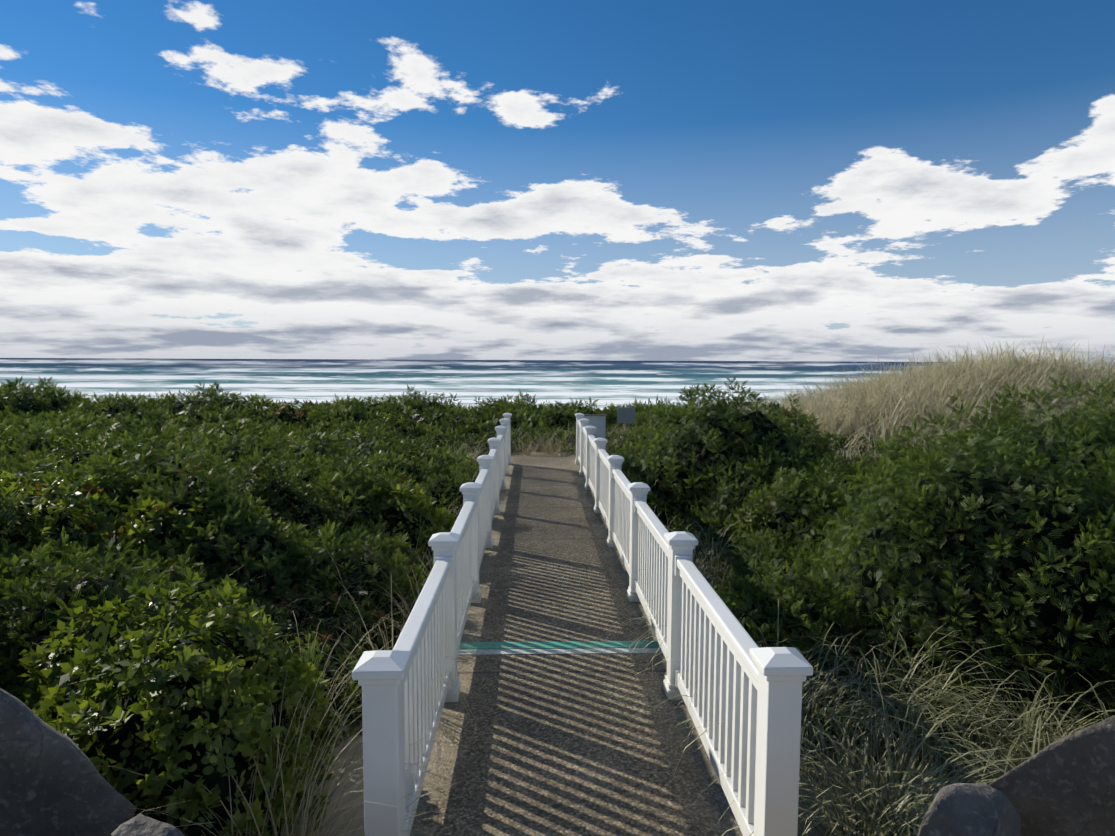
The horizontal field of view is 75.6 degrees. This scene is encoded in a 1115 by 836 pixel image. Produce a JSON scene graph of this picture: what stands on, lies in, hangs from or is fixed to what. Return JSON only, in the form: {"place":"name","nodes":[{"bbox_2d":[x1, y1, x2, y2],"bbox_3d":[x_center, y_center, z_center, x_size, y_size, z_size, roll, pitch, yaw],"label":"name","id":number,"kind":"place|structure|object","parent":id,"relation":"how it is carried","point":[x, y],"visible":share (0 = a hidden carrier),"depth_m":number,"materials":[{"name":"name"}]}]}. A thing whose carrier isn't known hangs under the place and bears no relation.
{"place":"outdoors","nodes":[
{"label":"outdoors","id":0,"kind":"place"},
{"bbox_2d":[35,418,670,835],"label":"dune grass","id":1,"kind":"structure","parent":0,"point":[303,828],"depth_m":3.17,"materials":[{"name":"green plant"}]},
{"bbox_2d":[0,358,1114,410],"bbox_3d":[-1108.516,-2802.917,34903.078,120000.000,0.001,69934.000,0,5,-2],"label":"ocean water","id":2,"kind":"structure","parent":0,"point":[604,382],"depth_m":414.83,"materials":[{"name":"liquid"}]},
{"bbox_2d":[0,0,1114,362],"label":"sky","id":3,"kind":"structure","parent":0,"point":[607,180],"materials":[{"name":"blue"}]},
{"bbox_2d":[410,452,742,835],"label":"concrete path","id":4,"kind":"structure","parent":0,"point":[577,744],"depth_m":4.35,"materials":[{"name":"grey concrete"}]},
{"bbox_2d":[352,413,511,835],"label":"railing","id":5,"kind":"object","parent":4,"relation":"on","point":[404,699],"visible":0.98,"depth_m":3.50,"materials":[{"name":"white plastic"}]},
{"bbox_2d":[457,641,662,654],"bbox_3d":[0.009,1.698,5.315,1.520,0.004,0.225,0,5,-2],"label":"painted stripe","id":6,"kind":"object","parent":4,"relation":"on","point":[546,647],"visible":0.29,"depth_m":5.31,"materials":[{"name":"green paint"}]},
{"bbox_2d":[583,414,606,437],"bbox_3d":[0.765,0.427,15.241,0.540,1.005,0.095,0,5,-2],"label":"sign","id":7,"kind":"object","parent":4,"relation":"on","point":[598,422],"visible":0.4,"depth_m":15.20,"materials":[{"name":"grey wood"}]},
{"bbox_2d":[575,413,812,835],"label":"railing","id":8,"kind":"object","parent":4,"relation":"on","point":[748,694],"visible":0.98,"depth_m":3.60,"materials":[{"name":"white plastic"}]},
{"bbox_2d":[281,446,1099,835],"bbox_3d":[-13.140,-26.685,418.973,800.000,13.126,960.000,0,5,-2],"label":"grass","id":9,"kind":"structure","parent":0,"point":[355,778],"depth_m":3.81,"materials":[{"name":"green plant"}]},
{"bbox_2d":[0,688,136,835],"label":"boulder","id":10,"kind":"object","parent":9,"relation":"on","point":[53,782],"visible":1,"depth_m":2.35,"materials":[{"name":"grey stone"}]},
{"bbox_2d":[111,814,183,835],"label":"boulder","id":11,"kind":"object","parent":9,"relation":"on","point":[140,825],"visible":1,"depth_m":2.01,"materials":[{"name":"grey stone"}]},
{"bbox_2d":[0,459,454,835],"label":"shrub","id":12,"kind":"object","parent":9,"relation":"on","point":[78,716],"visible":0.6,"depth_m":3.33,"materials":[{"name":"green plant"}]},
{"bbox_2d":[0,386,994,763],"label":"shrubs","id":13,"kind":"object","parent":9,"relation":"on","point":[8,526],"visible":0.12,"depth_m":6.99,"materials":[{"name":"green plant"}]},
{"bbox_2d":[0,371,1114,835],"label":"shrubs","id":14,"kind":"object","parent":9,"relation":"on","point":[912,465],"visible":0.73,"depth_m":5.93,"materials":[{"name":"green plant"}]},
{"bbox_2d":[617,407,635,428],"bbox_3d":[1.748,0.217,18.301,0.460,0.988,0.076,0,5,-2],"label":"beach sign","id":15,"kind":"object","parent":9,"relation":"on","point":[627,414],"visible":0.77,"depth_m":18.24,"materials":[{"name":"metal"}]},
{"bbox_2d":[580,506,1114,835],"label":"dune grass","id":16,"kind":"structure","parent":9,"relation":"on","point":[821,730],"depth_m":3.95,"materials":[{"name":"green plant"}]},
{"bbox_2d":[731,337,1114,462],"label":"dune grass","id":17,"kind":"structure","parent":9,"relation":"on","point":[878,406],"depth_m":13.84,"materials":[{"name":"plant"}]},
{"bbox_2d":[918,783,1020,835],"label":"boulder","id":18,"kind":"object","parent":9,"relation":"on","point":[970,809],"visible":1,"depth_m":2.08,"materials":[{"name":"grey stone"}]},
{"bbox_2d":[989,715,1114,835],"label":"boulder","id":19,"kind":"object","parent":9,"relation":"on","point":[1064,786],"visible":0.88,"depth_m":2.59,"materials":[{"name":"grey stone"}]}
]}

